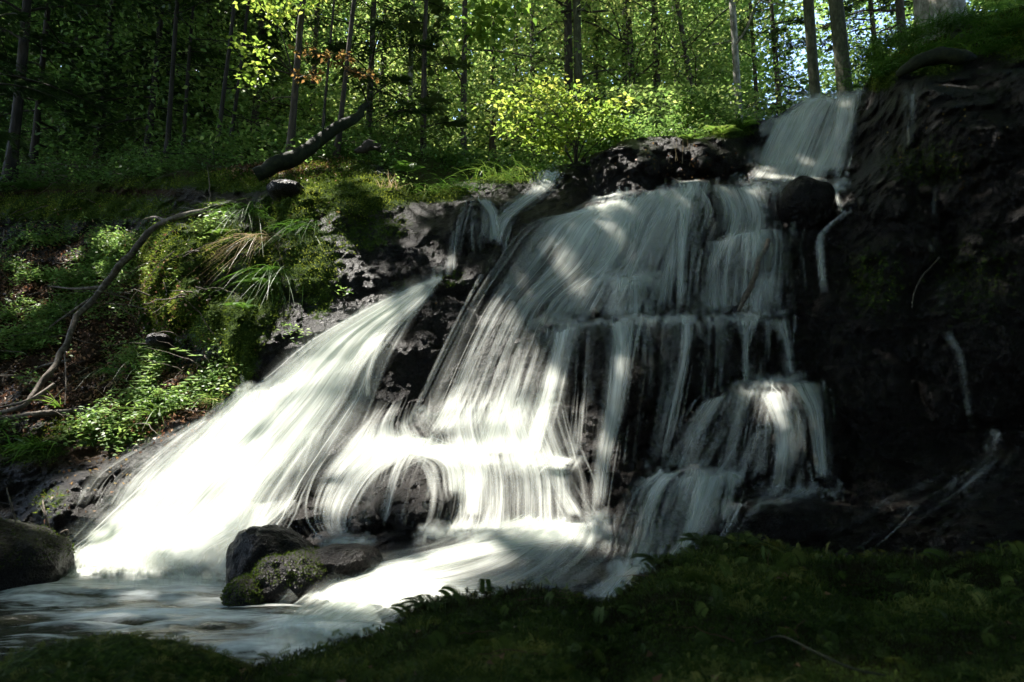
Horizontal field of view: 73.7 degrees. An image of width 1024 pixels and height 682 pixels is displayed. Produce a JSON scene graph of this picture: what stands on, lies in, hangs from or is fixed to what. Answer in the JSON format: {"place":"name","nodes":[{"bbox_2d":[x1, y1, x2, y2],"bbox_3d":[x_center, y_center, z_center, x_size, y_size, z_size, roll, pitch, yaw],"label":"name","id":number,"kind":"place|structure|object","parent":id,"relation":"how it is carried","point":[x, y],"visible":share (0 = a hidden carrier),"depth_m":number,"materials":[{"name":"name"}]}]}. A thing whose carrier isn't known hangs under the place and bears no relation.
{"place":"outdoors","nodes":[
{"label":"outdoors","id":0,"kind":"place"},
{"bbox_2d":[0,564,388,666],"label":"pool water","id":1,"kind":"structure","parent":0,"point":[81,600],"depth_m":4.12,"materials":[{"name":"grey liquid"}]},
{"bbox_2d":[87,281,433,570],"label":"chute water","id":2,"kind":"structure","parent":0,"point":[173,535],"depth_m":6.23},
{"bbox_2d":[304,522,594,618],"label":"waterfall","id":3,"kind":"structure","parent":0,"point":[557,529],"depth_m":4.60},
{"bbox_2d":[342,386,568,528],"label":"cascade water","id":4,"kind":"structure","parent":0,"point":[499,441],"depth_m":6.50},
{"bbox_2d":[0,6,1023,623],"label":"rocky hillside","id":5,"kind":"structure","parent":0,"point":[904,428],"depth_m":7.51,"materials":[{"name":"stone"}]},
{"bbox_2d":[0,429,64,466],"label":"grass tuft","id":6,"kind":"object","parent":5,"relation":"on","point":[31,444],"visible":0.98,"depth_m":6.92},
{"bbox_2d":[0,519,75,590],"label":"boulder","id":7,"kind":"object","parent":5,"relation":"on","point":[13,574],"visible":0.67,"depth_m":4.98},
{"bbox_2d":[0,408,98,420],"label":"log","id":8,"kind":"object","parent":5,"relation":"on","point":[42,413],"visible":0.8,"depth_m":7.47,"materials":[{"name":"brown wood"}]},
{"bbox_2d":[0,0,118,161],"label":"fir tree","id":9,"kind":"object","parent":5,"relation":"on","point":[52,93],"visible":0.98,"depth_m":12.22,"materials":[{"name":"green plant"}]},
{"bbox_2d":[0,0,127,164],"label":"fir tree","id":10,"kind":"object","parent":5,"relation":"on","point":[44,36],"visible":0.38,"depth_m":14.71,"materials":[{"name":"green plant"}]},
{"bbox_2d":[0,0,143,181],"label":"broadleaf tree","id":11,"kind":"object","parent":5,"relation":"on","point":[15,126],"visible":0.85,"depth_m":12.99,"materials":[{"name":"green plant"}]},
{"bbox_2d":[0,208,208,414],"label":"fallen branch","id":12,"kind":"object","parent":5,"relation":"on","point":[35,393],"visible":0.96,"depth_m":8.99,"materials":[{"name":"brown wood"}]},
{"bbox_2d":[0,0,216,154],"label":"fir tree","id":13,"kind":"object","parent":5,"relation":"on","point":[110,29],"visible":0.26,"depth_m":15.45,"materials":[{"name":"green plant"}]},
{"bbox_2d":[0,0,218,140],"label":"broadleaf tree","id":14,"kind":"object","parent":5,"relation":"on","point":[46,65],"visible":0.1,"depth_m":18.16,"materials":[{"name":"green plant"}]},
{"bbox_2d":[78,359,157,394],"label":"grass tuft","id":15,"kind":"object","parent":5,"relation":"on","point":[112,370],"visible":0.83,"depth_m":7.91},
{"bbox_2d":[55,0,256,156],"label":"fir tree","id":16,"kind":"object","parent":5,"relation":"on","point":[152,105],"visible":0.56,"depth_m":14.54,"materials":[{"name":"green plant"}]},
{"bbox_2d":[93,0,229,157],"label":"broadleaf tree","id":17,"kind":"object","parent":5,"relation":"on","point":[160,4],"visible":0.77,"depth_m":13.74,"materials":[{"name":"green plant"}]},
{"bbox_2d":[130,347,202,417],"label":"bramble","id":18,"kind":"object","parent":5,"relation":"on","point":[157,364],"visible":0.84,"depth_m":7.78,"materials":[{"name":"green plant"}]},
{"bbox_2d":[0,123,359,436],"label":"brushwood","id":19,"kind":"object","parent":5,"relation":"on","point":[175,297],"visible":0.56,"depth_m":8.62,"materials":[{"name":"brown wood"}]},
{"bbox_2d":[87,0,291,132],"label":"fir tree","id":20,"kind":"object","parent":5,"relation":"on","point":[240,30],"visible":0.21,"depth_m":16.57,"materials":[{"name":"green plant"}]},
{"bbox_2d":[76,1,309,125],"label":"broadleaf tree","id":21,"kind":"object","parent":5,"relation":"on","point":[186,28],"visible":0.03,"depth_m":20.07,"materials":[{"name":"green plant"}]},
{"bbox_2d":[135,0,287,159],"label":"broadleaf tree","id":22,"kind":"object","parent":5,"relation":"on","point":[223,92],"visible":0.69,"depth_m":12.27,"materials":[{"name":"brown plant"}]},
{"bbox_2d":[159,111,264,160],"bbox_3d":[-5.018,-3.271,12.155,2.446,0.858,1.739,-8,-12,40],"label":"shrub","id":23,"kind":"object","parent":5,"relation":"on","point":[223,144],"visible":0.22,"depth_m":11.76,"materials":[{"name":"green plant"}]},
{"bbox_2d":[133,0,293,163],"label":"broadleaf tree","id":24,"kind":"object","parent":5,"relation":"on","point":[176,13],"visible":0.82,"depth_m":13.21,"materials":[{"name":"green plant"}]},
{"bbox_2d":[157,197,277,266],"bbox_3d":[-3.718,-1.100,9.019,2.027,1.575,1.851,0,-9,0],"label":"grass tuft","id":25,"kind":"object","parent":5,"relation":"on","point":[244,212],"visible":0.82,"depth_m":9.01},
{"bbox_2d":[0,172,437,455],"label":"undergrowth","id":26,"kind":"object","parent":5,"relation":"on","point":[96,260],"visible":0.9,"depth_m":8.85,"materials":[{"name":"green plant"}]},
{"bbox_2d":[148,0,317,148],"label":"broadleaf tree","id":27,"kind":"object","parent":5,"relation":"on","point":[237,89],"visible":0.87,"depth_m":12.90,"materials":[{"name":"brown plant"}]},
{"bbox_2d":[187,229,289,286],"bbox_3d":[-3.254,-0.835,8.133,1.619,1.192,1.246,1,-9,-8],"label":"grass tuft","id":28,"kind":"object","parent":5,"relation":"on","point":[262,238],"visible":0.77,"depth_m":8.28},
{"bbox_2d":[222,575,264,606],"bbox_3d":[-1.760,1.766,4.612,0.354,0.351,0.457,0,-9,0],"label":"boulder","id":29,"kind":"object","parent":5,"relation":"on","point":[249,597],"visible":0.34,"depth_m":4.45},
{"bbox_2d":[179,262,320,345],"bbox_3d":[-2.820,-0.391,7.958,1.977,1.196,1.531,0,-9,0],"label":"grass tuft","id":30,"kind":"object","parent":5,"relation":"on","point":[265,268],"visible":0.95,"depth_m":8.04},
{"bbox_2d":[164,0,345,138],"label":"fir tree","id":31,"kind":"object","parent":5,"relation":"on","point":[263,36],"visible":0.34,"depth_m":15.76,"materials":[{"name":"green plant"}]},
{"bbox_2d":[184,114,330,149],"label":"shrub","id":32,"kind":"object","parent":5,"relation":"on","point":[274,125],"visible":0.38,"depth_m":11.96,"materials":[{"name":"green plant"}]},
{"bbox_2d":[225,524,313,584],"bbox_3d":[-1.803,1.654,5.136,0.640,0.531,0.696,0,-9,0],"label":"boulder","id":33,"kind":"object","parent":5,"relation":"on","point":[248,548],"visible":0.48,"depth_m":4.91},
{"bbox_2d":[266,179,304,201],"bbox_3d":[-3.021,-1.999,9.187,0.508,0.264,0.630,0,-9,0],"label":"boulder","id":34,"kind":"object","parent":5,"relation":"on","point":[279,189],"visible":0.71,"depth_m":8.94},
{"bbox_2d":[251,547,330,602],"bbox_3d":[-1.538,1.671,4.801,0.607,0.390,0.634,0,-9,0],"label":"boulder","id":35,"kind":"object","parent":5,"relation":"on","point":[297,592],"visible":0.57,"depth_m":4.55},
{"bbox_2d":[255,0,328,151],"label":"broadleaf tree","id":36,"kind":"object","parent":5,"relation":"on","point":[291,133],"visible":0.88,"depth_m":11.38,"materials":[{"name":"brown plant"}]},
{"bbox_2d":[219,0,329,93],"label":"yellow sprig","id":37,"kind":"object","parent":36,"relation":"attached to","point":[273,9],"visible":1,"depth_m":11.04,"materials":[{"name":"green plant"}]},
{"bbox_2d":[254,217,346,260],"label":"grass tuft","id":38,"kind":"object","parent":5,"relation":"on","point":[298,225],"visible":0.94,"depth_m":8.38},
{"bbox_2d":[200,0,401,129],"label":"broadleaf tree","id":39,"kind":"object","parent":5,"relation":"on","point":[316,31],"visible":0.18,"depth_m":18.30,"materials":[{"name":"green plant"}]},
{"bbox_2d":[242,126,370,160],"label":"shrub","id":40,"kind":"object","parent":5,"relation":"on","point":[304,136],"visible":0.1,"depth_m":11.37,"materials":[{"name":"green plant"}]},
{"bbox_2d":[252,101,368,181],"bbox_3d":[-3.017,-3.165,10.509,1.773,1.746,0.456,6,-11,-32],"label":"fallen log","id":41,"kind":"object","parent":5,"relation":"on","point":[270,167],"visible":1,"depth_m":10.19,"materials":[{"name":"brown wood"}]},
{"bbox_2d":[333,0,355,158],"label":"broadleaf tree","id":42,"kind":"object","parent":5,"relation":"on","point":[338,137],"visible":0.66,"depth_m":11.18,"materials":[{"name":"brown plant"}]},
{"bbox_2d":[287,42,378,84],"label":"orange sprig","id":43,"kind":"object","parent":42,"relation":"attached to","point":[341,62],"visible":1,"depth_m":10.95,"materials":[{"name":"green plant"}]},
{"bbox_2d":[314,543,381,583],"bbox_3d":[-1.213,1.608,4.958,0.518,0.276,0.628,0,-9,0],"label":"boulder","id":44,"kind":"object","parent":5,"relation":"on","point":[353,562],"visible":0.77,"depth_m":4.75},
{"bbox_2d":[317,0,392,127],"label":"broadleaf tree","id":45,"kind":"object","parent":5,"relation":"on","point":[329,50],"visible":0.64,"depth_m":12.69,"materials":[{"name":"brown plant"}]},
{"bbox_2d":[268,0,449,139],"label":"fir tree","id":46,"kind":"object","parent":5,"relation":"on","point":[368,47],"visible":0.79,"depth_m":13.52,"materials":[{"name":"green plant"}]},
{"bbox_2d":[0,145,745,523],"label":"leaf litter","id":47,"kind":"object","parent":5,"relation":"on","point":[128,323],"visible":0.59,"depth_m":8.41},
{"bbox_2d":[300,105,462,151],"bbox_3d":[-2.516,-3.962,13.332,3.127,0.854,1.296,0,-9,0],"label":"shrub","id":48,"kind":"object","parent":5,"relation":"on","point":[402,136],"visible":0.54,"depth_m":13.17,"materials":[{"name":"green plant"}]},
{"bbox_2d":[314,0,453,149],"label":"broadleaf tree","id":49,"kind":"object","parent":5,"relation":"on","point":[410,74],"visible":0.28,"depth_m":18.28,"materials":[{"name":"green plant"}]},
{"bbox_2d":[0,87,795,191],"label":"brow undergrowth","id":50,"kind":"object","parent":5,"relation":"on","point":[123,168],"visible":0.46,"depth_m":11.97,"materials":[{"name":"green plant"}]},
{"bbox_2d":[280,0,517,135],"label":"broadleaf tree","id":51,"kind":"object","parent":5,"relation":"on","point":[382,72],"visible":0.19,"depth_m":20.25,"materials":[{"name":"green plant"}]},
{"bbox_2d":[384,0,474,154],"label":"fir tree","id":52,"kind":"object","parent":5,"relation":"on","point":[425,99],"visible":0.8,"depth_m":13.67,"materials":[{"name":"green plant"}]},
{"bbox_2d":[329,0,545,147],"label":"broadleaf tree","id":53,"kind":"object","parent":5,"relation":"on","point":[453,35],"visible":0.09,"depth_m":23.67,"materials":[{"name":"green plant"}]},
{"bbox_2d":[0,0,898,170],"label":"forest undergrowth","id":54,"kind":"object","parent":5,"relation":"on","point":[319,103],"visible":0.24,"depth_m":15.71,"materials":[{"name":"green plant"}]},
{"bbox_2d":[411,173,505,202],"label":"grass tuft","id":55,"kind":"object","parent":5,"relation":"on","point":[475,185],"visible":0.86,"depth_m":9.87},
{"bbox_2d":[388,135,536,168],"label":"shrub","id":56,"kind":"object","parent":5,"relation":"on","point":[445,151],"visible":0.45,"depth_m":13.01,"materials":[{"name":"green plant"}]},
{"bbox_2d":[385,0,558,159],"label":"broadleaf tree","id":57,"kind":"object","parent":5,"relation":"on","point":[492,145],"visible":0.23,"depth_m":21.25,"materials":[{"name":"green plant"}]},
{"bbox_2d":[449,152,569,190],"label":"grass tuft","id":58,"kind":"object","parent":5,"relation":"on","point":[508,174],"visible":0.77,"depth_m":10.37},
{"bbox_2d":[0,3,1023,606],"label":"cliff moss","id":59,"kind":"object","parent":5,"relation":"on","point":[360,185],"visible":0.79,"depth_m":8.76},
{"bbox_2d":[146,333,173,348],"bbox_3d":[-4.184,-0.005,8.102,0.274,0.175,0.308,0,-9,0],"label":"boulder","id":60,"kind":"object","parent":59,"relation":"on","point":[153,339],"visible":0.97,"depth_m":7.99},
{"bbox_2d":[0,0,1023,164],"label":"distant wood","id":61,"kind":"object","parent":5,"relation":"on","point":[746,61],"visible":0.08,"depth_m":27.07,"materials":[{"name":"green plant"}]},
{"bbox_2d":[467,0,563,158],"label":"tree","id":62,"kind":"object","parent":5,"relation":"on","point":[520,58],"visible":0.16,"depth_m":25.83,"materials":[{"name":"green plant"}]},
{"bbox_2d":[389,0,643,156],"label":"broadleaf tree","id":63,"kind":"object","parent":5,"relation":"on","point":[463,79],"visible":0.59,"depth_m":17.27,"materials":[{"name":"green plant"}]},
{"bbox_2d":[420,0,647,159],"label":"broadleaf tree","id":64,"kind":"object","parent":5,"relation":"on","point":[532,27],"visible":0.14,"depth_m":23.82,"materials":[{"name":"green plant"}]},
{"bbox_2d":[472,67,644,162],"bbox_3d":[0.736,-3.616,11.129,2.797,1.524,1.408,-2,-9,15],"label":"bush","id":65,"kind":"object","parent":5,"relation":"on","point":[559,143],"visible":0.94,"depth_m":11.06,"materials":[{"name":"green plant"}]},
{"bbox_2d":[448,0,679,159],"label":"broadleaf tree","id":66,"kind":"object","parent":5,"relation":"on","point":[568,48],"visible":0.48,"depth_m":18.40,"materials":[{"name":"green plant"}]},
{"bbox_2d":[434,0,536,62],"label":"maple bough","id":67,"kind":"object","parent":66,"relation":"attached to","point":[483,22],"visible":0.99,"depth_m":13.06,"materials":[{"name":"green plant"}]},
{"bbox_2d":[528,0,669,163],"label":"fir tree","id":68,"kind":"object","parent":5,"relation":"on","point":[597,48],"visible":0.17,"depth_m":21.20,"materials":[{"name":"green plant"}]},
{"bbox_2d":[518,0,691,130],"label":"broadleaf tree","id":69,"kind":"object","parent":5,"relation":"on","point":[601,66],"visible":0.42,"depth_m":19.94,"materials":[{"name":"green plant"}]},
{"bbox_2d":[523,0,687,151],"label":"broadleaf tree","id":70,"kind":"object","parent":5,"relation":"on","point":[576,26],"visible":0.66,"depth_m":17.91,"materials":[{"name":"green plant"}]},
{"bbox_2d":[576,107,668,145],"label":"shrub","id":71,"kind":"object","parent":5,"relation":"on","point":[630,122],"visible":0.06,"depth_m":12.58,"materials":[{"name":"green plant"}]},
{"bbox_2d":[473,0,783,131],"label":"broadleaf tree","id":72,"kind":"object","parent":5,"relation":"on","point":[628,22],"visible":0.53,"depth_m":18.91,"materials":[{"name":"green plant"}]},
{"bbox_2d":[537,181,755,287],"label":"cascade water","id":73,"kind":"structure","parent":5,"relation":"on","point":[593,221],"depth_m":9.10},
{"bbox_2d":[736,238,770,311],"bbox_3d":[2.991,-0.823,8.302,0.629,0.989,0.175,5,-10,-28],"label":"stick","id":74,"kind":"object","parent":73,"relation":"in","point":[747,292],"visible":1,"depth_m":8.16,"materials":[{"name":"brown wood"}]},
{"bbox_2d":[547,0,772,159],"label":"broadleaf tree","id":75,"kind":"object","parent":5,"relation":"on","point":[654,39],"visible":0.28,"depth_m":19.14,"materials":[{"name":"green plant"}]},
{"bbox_2d":[581,0,797,125],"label":"broadleaf tree","id":76,"kind":"object","parent":5,"relation":"on","point":[684,48],"visible":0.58,"depth_m":17.58,"materials":[{"name":"green plant"}]},
{"bbox_2d":[610,79,797,138],"bbox_3d":[3.510,-4.174,12.562,3.262,0.888,1.610,-2,-9,14],"label":"shrub","id":77,"kind":"object","parent":5,"relation":"on","point":[685,106],"visible":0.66,"depth_m":12.44,"materials":[{"name":"green plant"}]},
{"bbox_2d":[637,0,827,120],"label":"broadleaf tree","id":78,"kind":"object","parent":5,"relation":"on","point":[735,37],"visible":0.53,"depth_m":16.40,"materials":[{"name":"green plant"}]},
{"bbox_2d":[646,0,876,119],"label":"broadleaf tree","id":79,"kind":"object","parent":5,"relation":"on","point":[755,80],"visible":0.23,"depth_m":21.63,"materials":[{"name":"green plant"}]},
{"bbox_2d":[714,0,820,99],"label":"broadleaf tree","id":80,"kind":"object","parent":5,"relation":"on","point":[811,50],"visible":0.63,"depth_m":14.47,"materials":[{"name":"brown plant"}]},
{"bbox_2d":[725,0,824,114],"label":"fir tree","id":81,"kind":"object","parent":5,"relation":"on","point":[773,33],"visible":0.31,"depth_m":20.56,"materials":[{"name":"green plant"}]},
{"bbox_2d":[776,175,834,226],"bbox_3d":[3.964,-1.864,9.264,0.732,0.648,0.675,0,-9,0],"label":"boulder","id":82,"kind":"object","parent":5,"relation":"on","point":[805,195],"visible":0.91,"depth_m":9.02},
{"bbox_2d":[768,97,853,178],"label":"waterfall","id":83,"kind":"structure","parent":5,"relation":"on","point":[783,127],"depth_m":11.76,"materials":[{"name":"white liquid"}]},
{"bbox_2d":[828,0,853,97],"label":"broadleaf tree","id":84,"kind":"object","parent":5,"relation":"on","point":[838,27],"visible":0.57,"depth_m":13.82,"materials":[{"name":"brown plant"}]},
{"bbox_2d":[783,0,913,71],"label":"broadleaf tree","id":85,"kind":"object","parent":5,"relation":"on","point":[899,9],"visible":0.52,"depth_m":18.26,"materials":[{"name":"green plant"}]},
{"bbox_2d":[817,0,912,97],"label":"fir tree","id":86,"kind":"object","parent":5,"relation":"on","point":[830,48],"visible":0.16,"depth_m":19.59,"materials":[{"name":"green plant"}]},
{"bbox_2d":[821,34,918,84],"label":"grass tuft","id":87,"kind":"object","parent":5,"relation":"on","point":[868,54],"visible":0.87,"depth_m":11.78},
{"bbox_2d":[828,46,938,113],"bbox_3d":[6.040,-4.279,11.080,1.685,0.789,1.561,-5,-10,28],"label":"grass tuft","id":88,"kind":"object","parent":5,"relation":"on","point":[886,66],"visible":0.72,"depth_m":11.07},
{"bbox_2d":[851,16,953,63],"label":"grass tuft","id":89,"kind":"object","parent":5,"relation":"on","point":[902,38],"visible":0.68,"depth_m":11.82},
{"bbox_2d":[881,30,975,74],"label":"grass tuft","id":90,"kind":"object","parent":5,"relation":"on","point":[923,48],"visible":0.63,"depth_m":10.98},
{"bbox_2d":[880,8,990,43],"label":"grass tuft","id":91,"kind":"object","parent":5,"relation":"on","point":[912,27],"visible":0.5,"depth_m":11.80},
{"bbox_2d":[896,46,976,77],"bbox_3d":[6.309,-4.185,10.129,1.068,0.305,0.348,-3,-10,20],"label":"mossy log","id":92,"kind":"object","parent":5,"relation":"on","point":[942,55],"visible":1,"depth_m":10.03,"materials":[{"name":"wood"}]},
{"bbox_2d":[913,0,968,43],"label":"broadleaf tree","id":93,"kind":"object","parent":5,"relation":"on","point":[920,5],"visible":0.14,"depth_m":13.04,"materials":[{"name":"grey plant"}]},
{"bbox_2d":[897,0,1007,50],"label":"grass tuft","id":94,"kind":"object","parent":5,"relation":"on","point":[942,23],"visible":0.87,"depth_m":11.53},
{"bbox_2d":[906,0,1017,37],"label":"grass tuft","id":95,"kind":"object","parent":5,"relation":"on","point":[978,12],"visible":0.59,"depth_m":11.47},
{"bbox_2d":[928,13,1016,47],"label":"grass tuft","id":96,"kind":"object","parent":5,"relation":"on","point":[970,36],"visible":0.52,"depth_m":10.96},
{"bbox_2d":[939,32,1023,58],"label":"grass tuft","id":97,"kind":"object","parent":5,"relation":"on","point":[984,48],"visible":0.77,"depth_m":10.53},
{"bbox_2d":[956,4,1023,42],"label":"grass tuft","id":98,"kind":"object","parent":5,"relation":"on","point":[1001,27],"visible":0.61,"depth_m":10.82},
{"bbox_2d":[969,0,1023,35],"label":"grass tuft","id":99,"kind":"object","parent":5,"relation":"on","point":[1008,22],"visible":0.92,"depth_m":10.70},
{"bbox_2d":[527,315,753,479],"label":"waterfall","id":100,"kind":"structure","parent":0,"point":[611,424],"depth_m":6.87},
{"bbox_2d":[346,0,981,153],"label":"sky","id":101,"kind":"structure","parent":0,"point":[816,15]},
{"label":"ground","id":102,"kind":"structure","parent":0,"visible":0},
{"bbox_2d":[241,544,1023,681],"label":"mossy bank","id":103,"kind":"structure","parent":102,"relation":"on","point":[806,625],"depth_m":1.90,"materials":[{"name":"plant"}]},
{"bbox_2d":[0,634,249,681],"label":"mossy rock","id":104,"kind":"object","parent":103,"relation":"on","point":[104,657],"visible":0.75,"depth_m":1.68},
{"bbox_2d":[395,594,458,612],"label":"fern","id":105,"kind":"object","parent":103,"relation":"on","point":[422,603],"visible":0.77,"depth_m":2.31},
{"bbox_2d":[0,525,1023,681],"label":"foreground moss","id":106,"kind":"object","parent":103,"relation":"on","point":[782,561],"visible":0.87,"depth_m":1.98,"materials":[{"name":"plant"}]},
{"bbox_2d":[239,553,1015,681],"bbox_3d":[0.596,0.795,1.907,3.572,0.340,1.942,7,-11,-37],"label":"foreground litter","id":107,"kind":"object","parent":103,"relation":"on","point":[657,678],"visible":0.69,"depth_m":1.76,"materials":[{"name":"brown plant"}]},
{"bbox_2d":[675,532,731,545],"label":"fern","id":108,"kind":"object","parent":103,"relation":"on","point":[693,537],"visible":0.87,"depth_m":2.92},
{"bbox_2d":[713,532,773,547],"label":"fern","id":109,"kind":"object","parent":103,"relation":"on","point":[751,540],"visible":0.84,"depth_m":2.90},
{"bbox_2d":[753,635,885,676],"bbox_3d":[0.677,0.696,1.504,0.045,0.034,0.364,4,-10,-23],"label":"foreground stick","id":110,"kind":"object","parent":103,"relation":"on","point":[820,654],"visible":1,"depth_m":1.50,"materials":[{"name":"brown wood"}]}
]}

